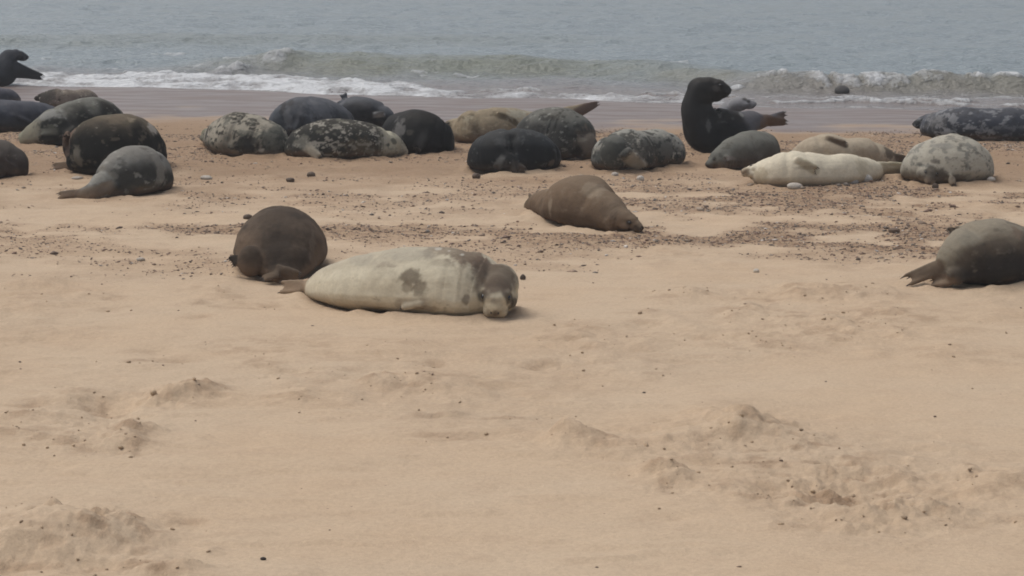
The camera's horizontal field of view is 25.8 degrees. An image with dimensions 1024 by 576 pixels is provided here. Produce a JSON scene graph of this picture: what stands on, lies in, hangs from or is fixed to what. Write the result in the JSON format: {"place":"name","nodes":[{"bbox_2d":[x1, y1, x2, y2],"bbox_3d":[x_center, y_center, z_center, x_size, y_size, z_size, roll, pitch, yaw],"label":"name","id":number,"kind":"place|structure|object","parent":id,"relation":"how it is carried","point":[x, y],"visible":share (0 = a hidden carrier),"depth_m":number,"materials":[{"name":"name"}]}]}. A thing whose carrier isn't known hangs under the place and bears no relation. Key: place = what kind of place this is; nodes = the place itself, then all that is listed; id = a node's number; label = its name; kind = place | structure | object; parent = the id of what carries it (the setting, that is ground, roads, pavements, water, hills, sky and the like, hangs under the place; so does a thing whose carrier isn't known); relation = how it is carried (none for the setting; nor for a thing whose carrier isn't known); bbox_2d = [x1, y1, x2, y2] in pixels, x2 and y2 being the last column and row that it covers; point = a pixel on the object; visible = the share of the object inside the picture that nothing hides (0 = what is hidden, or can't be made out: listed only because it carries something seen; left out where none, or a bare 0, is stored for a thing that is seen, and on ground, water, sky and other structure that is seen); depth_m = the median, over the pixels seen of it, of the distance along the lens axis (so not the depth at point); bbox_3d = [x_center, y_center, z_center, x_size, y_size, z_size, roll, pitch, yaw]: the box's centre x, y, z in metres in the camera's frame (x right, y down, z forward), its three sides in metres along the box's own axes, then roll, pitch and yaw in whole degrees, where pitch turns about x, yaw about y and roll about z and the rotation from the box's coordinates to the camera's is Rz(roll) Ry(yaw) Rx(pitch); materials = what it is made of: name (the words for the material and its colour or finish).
{"place":"outdoors","nodes":[
{"label":"outdoors","id":0,"kind":"place"},
{"bbox_2d":[0,85,1023,575],"bbox_3d":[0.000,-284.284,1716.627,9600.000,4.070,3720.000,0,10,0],"label":"sand beach","id":1,"kind":"structure","parent":0,"point":[242,461],"depth_m":15.37,"materials":[{"name":"beige sand"}]},
{"bbox_2d":[0,88,20,100],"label":"grey seal","id":2,"kind":"object","parent":1,"relation":"on","point":[8,94],"visible":0.55,"depth_m":39.80,"materials":[{"name":"fur"}]},
{"bbox_2d":[0,140,28,178],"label":"grey seal","id":3,"kind":"object","parent":1,"relation":"on","point":[14,160],"visible":0.98,"depth_m":27.13,"materials":[{"name":"fur"}]},
{"bbox_2d":[0,49,43,86],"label":"grey seal","id":4,"kind":"object","parent":1,"relation":"on","point":[12,69],"visible":1,"depth_m":45.04,"materials":[{"name":"fur"}]},
{"bbox_2d":[0,99,54,132],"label":"grey seal","id":5,"kind":"object","parent":1,"relation":"on","point":[17,116],"visible":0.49,"depth_m":33.63,"materials":[{"name":"fur"}]},
{"bbox_2d":[34,88,97,106],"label":"grey seal","id":6,"kind":"object","parent":1,"relation":"on","point":[55,97],"visible":0.57,"depth_m":38.79,"materials":[{"name":"fur"}]},
{"bbox_2d":[18,97,123,144],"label":"grey seal","id":7,"kind":"object","parent":1,"relation":"on","point":[50,126],"visible":0.56,"depth_m":31.39,"materials":[{"name":"fur"}]},
{"bbox_2d":[52,114,166,173],"bbox_3d":[-4.832,-1.794,27.890,1.637,0.773,1.299,-7,12,-37],"label":"grey seal","id":8,"kind":"object","parent":1,"relation":"on","point":[90,145],"visible":0.68,"depth_m":27.34,"materials":[{"name":"fur"}]},
{"bbox_2d":[57,145,174,198],"bbox_3d":[-4.421,-1.324,25.559,0.688,0.572,1.574,6,12,34],"label":"grey seal","id":9,"kind":"object","parent":1,"relation":"on","point":[136,170],"visible":0.98,"depth_m":25.35,"materials":[{"name":"fur"}]},
{"bbox_2d":[200,175,211,179],"bbox_3d":[-3.696,-1.329,27.082,0.154,0.067,0.109,3,10,16],"label":"stone","id":10,"kind":"object","parent":1,"relation":"on","point":[205,177],"visible":1,"depth_m":27.04,"materials":[{"name":"white stone"}]},
{"bbox_2d":[199,112,287,156],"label":"grey seal","id":11,"kind":"object","parent":1,"relation":"on","point":[234,134],"visible":0.94,"depth_m":29.67,"materials":[{"name":"fur"}]},
{"bbox_2d":[243,214,251,218],"bbox_3d":[-2.775,-0.740,23.538,0.103,0.075,0.074,-3,10,-15],"label":"stone","id":12,"kind":"object","parent":1,"relation":"on","point":[247,216],"visible":0.72,"depth_m":23.51,"materials":[{"name":"stone"}]},
{"bbox_2d":[227,206,327,283],"bbox_3d":[-2.091,-0.360,20.390,0.858,0.798,2.071,0,10,0],"label":"grey seal","id":13,"kind":"object","parent":1,"relation":"on","point":[277,244],"visible":1,"depth_m":19.70,"materials":[{"name":"fur"}]},
{"bbox_2d":[286,178,294,181],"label":"stone","id":14,"kind":"object","parent":1,"relation":"on","point":[290,179],"visible":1,"depth_m":26.72,"materials":[{"name":"stone"}]},
{"bbox_2d":[307,172,314,176],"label":"stone","id":15,"kind":"object","parent":1,"relation":"on","point":[310,174],"visible":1,"depth_m":27.37,"materials":[{"name":"stone"}]},
{"bbox_2d":[269,96,353,136],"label":"grey seal","id":16,"kind":"object","parent":1,"relation":"on","point":[289,116],"visible":0.45,"depth_m":31.81,"materials":[{"name":"fur"}]},
{"bbox_2d":[284,118,407,158],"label":"grey seal","id":17,"kind":"object","parent":1,"relation":"on","point":[342,138],"visible":0.93,"depth_m":29.38,"materials":[{"name":"fur"}]},
{"bbox_2d":[337,93,393,126],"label":"grey seal","id":18,"kind":"object","parent":1,"relation":"on","point":[370,110],"visible":0.61,"depth_m":34.81,"materials":[{"name":"fur"}]},
{"bbox_2d":[278,247,518,317],"bbox_3d":[-1.028,-0.088,18.277,2.340,0.569,0.800,4,10,22],"label":"grey seal","id":19,"kind":"object","parent":1,"relation":"on","point":[444,280],"visible":0.94,"depth_m":17.84,"materials":[{"name":"fur"}]},
{"bbox_2d":[382,109,454,153],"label":"grey seal","id":20,"kind":"object","parent":1,"relation":"on","point":[417,131],"visible":0.8,"depth_m":30.18,"materials":[{"name":"fur"}]},
{"bbox_2d":[472,173,480,178],"bbox_3d":[-0.433,-1.348,27.127,0.105,0.084,0.088,-1,10,-3],"label":"stone","id":21,"kind":"object","parent":1,"relation":"on","point":[476,175],"visible":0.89,"depth_m":27.10,"materials":[{"name":"grey stone"}]},
{"bbox_2d":[4,184,1016,575],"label":"sand clods","id":22,"kind":"object","parent":1,"relation":"on","point":[152,392],"visible":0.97,"depth_m":13.79,"materials":[{"name":"beige sand"}]},
{"bbox_2d":[467,128,560,172],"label":"grey seal","id":23,"kind":"object","parent":1,"relation":"on","point":[514,150],"visible":0.98,"depth_m":27.75,"materials":[{"name":"fur"}]},
{"bbox_2d":[19,279,1021,567],"bbox_3d":[1.408,0.597,15.485,9.078,0.119,9.230,-3,10,-18],"label":"beach grit","id":24,"kind":"object","parent":1,"relation":"on","point":[433,373],"visible":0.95,"depth_m":15.11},
{"bbox_2d":[445,101,599,142],"bbox_3d":[0.331,-2.457,32.976,3.008,0.544,1.120,-8,12,-38],"label":"grey seal","id":25,"kind":"object","parent":1,"relation":"on","point":[471,126],"visible":0.41,"depth_m":31.96,"materials":[{"name":"fur"}]},
{"bbox_2d":[516,107,596,160],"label":"grey seal","id":26,"kind":"object","parent":1,"relation":"on","point":[570,133],"visible":0.59,"depth_m":29.27,"materials":[{"name":"fur"}]},
{"bbox_2d":[524,175,643,232],"bbox_3d":[0.594,-0.928,23.301,0.677,0.546,2.360,-7,12,-34],"label":"grey seal","id":27,"kind":"object","parent":1,"relation":"on","point":[590,202],"visible":0.97,"depth_m":22.77,"materials":[{"name":"fur"}]},
{"bbox_2d":[591,129,685,169],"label":"grey seal","id":28,"kind":"object","parent":1,"relation":"on","point":[626,149],"visible":0.89,"depth_m":27.86,"materials":[{"name":"fur"}]},
{"bbox_2d":[637,175,643,180],"bbox_3d":[1.549,-1.315,27.000,0.093,0.087,0.069,3,10,15],"label":"stone","id":29,"kind":"object","parent":1,"relation":"on","point":[640,177],"visible":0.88,"depth_m":26.97,"materials":[{"name":"white stone"}]},
{"bbox_2d":[681,77,788,152],"bbox_3d":[3.047,-2.360,30.544,1.523,1.058,0.662,-2,10,-12],"label":"grey seal","id":30,"kind":"object","parent":1,"relation":"on","point":[707,127],"visible":0.81,"depth_m":30.24,"materials":[{"name":"fur"}]},
{"bbox_2d":[715,97,756,111],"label":"grey seal","id":31,"kind":"object","parent":1,"relation":"on","point":[740,104],"visible":0.38,"depth_m":35.78,"materials":[{"name":"fur"}]},
{"bbox_2d":[705,130,780,169],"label":"grey seal","id":32,"kind":"object","parent":1,"relation":"on","point":[744,149],"visible":0.79,"depth_m":28.25,"materials":[{"name":"fur"}]},
{"bbox_2d":[787,183,802,188],"bbox_3d":[3.294,-1.179,26.035,0.194,0.093,0.149,-2,10,-12],"label":"stone","id":33,"kind":"object","parent":1,"relation":"on","point":[794,185],"visible":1,"depth_m":25.98,"materials":[{"name":"white stone"}]},
{"bbox_2d":[741,151,901,186],"bbox_3d":[3.907,-1.446,26.707,2.343,0.446,0.771,-5,11,-26],"label":"grey seal","id":34,"kind":"object","parent":1,"relation":"on","point":[782,169],"visible":0.84,"depth_m":26.28,"materials":[{"name":"fur"}]},
{"bbox_2d":[792,134,905,161],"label":"grey seal","id":35,"kind":"object","parent":1,"relation":"on","point":[829,144],"visible":0.58,"depth_m":28.43,"materials":[{"name":"fur"}]},
{"bbox_2d":[863,175,872,181],"bbox_3d":[4.194,-1.289,26.571,0.162,0.128,0.129,-1,10,-5],"label":"stone","id":36,"kind":"object","parent":1,"relation":"on","point":[868,178],"visible":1,"depth_m":26.51,"materials":[{"name":"grey stone"}]},
{"bbox_2d":[888,228,899,232],"bbox_3d":[3.836,-0.572,22.477,0.124,0.065,0.100,-3,10,-16],"label":"stone","id":37,"kind":"object","parent":1,"relation":"on","point":[893,230],"visible":1,"depth_m":22.44,"materials":[{"name":"grey stone"}]},
{"bbox_2d":[900,133,993,186],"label":"grey seal","id":38,"kind":"object","parent":1,"relation":"on","point":[951,159],"visible":0.91,"depth_m":26.39,"materials":[{"name":"fur"}]},
{"bbox_2d":[900,218,1023,286],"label":"grey seal","id":39,"kind":"object","parent":1,"relation":"on","point":[990,251],"visible":0.95,"depth_m":19.22,"materials":[{"name":"fur"}]},
{"bbox_2d":[912,107,1023,140],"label":"grey seal","id":40,"kind":"object","parent":1,"relation":"on","point":[987,124],"visible":0.88,"depth_m":32.47,"materials":[{"name":"fur"}]},
{"bbox_2d":[986,177,994,181],"bbox_3d":[5.663,-1.284,26.488,0.104,0.066,0.073,1,10,5],"label":"stone","id":41,"kind":"object","parent":1,"relation":"on","point":[992,179],"visible":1,"depth_m":26.46,"materials":[{"name":"white stone"}]},
{"bbox_2d":[0,0,1023,110],"bbox_3d":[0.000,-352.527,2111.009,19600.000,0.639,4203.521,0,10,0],"label":"sea","id":42,"kind":"structure","parent":0,"point":[938,55],"depth_m":57.45,"materials":[{"name":"liquid"}]},
{"bbox_2d":[835,85,849,93],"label":"rock","id":43,"kind":"object","parent":42,"relation":"in","point":[840,89],"visible":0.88,"depth_m":43.31,"materials":[{"name":"grey stone"}]},
{"bbox_2d":[0,118,1023,282],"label":"pebble gravel","id":44,"kind":"structure","parent":0,"point":[898,247],"depth_m":23.74,"materials":[{"name":"gravel"}]},
{"bbox_2d":[11,135,1013,278],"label":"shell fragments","id":45,"kind":"object","parent":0,"point":[625,246],"visible":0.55,"depth_m":23.92,"materials":[{"name":"white"}]}
]}

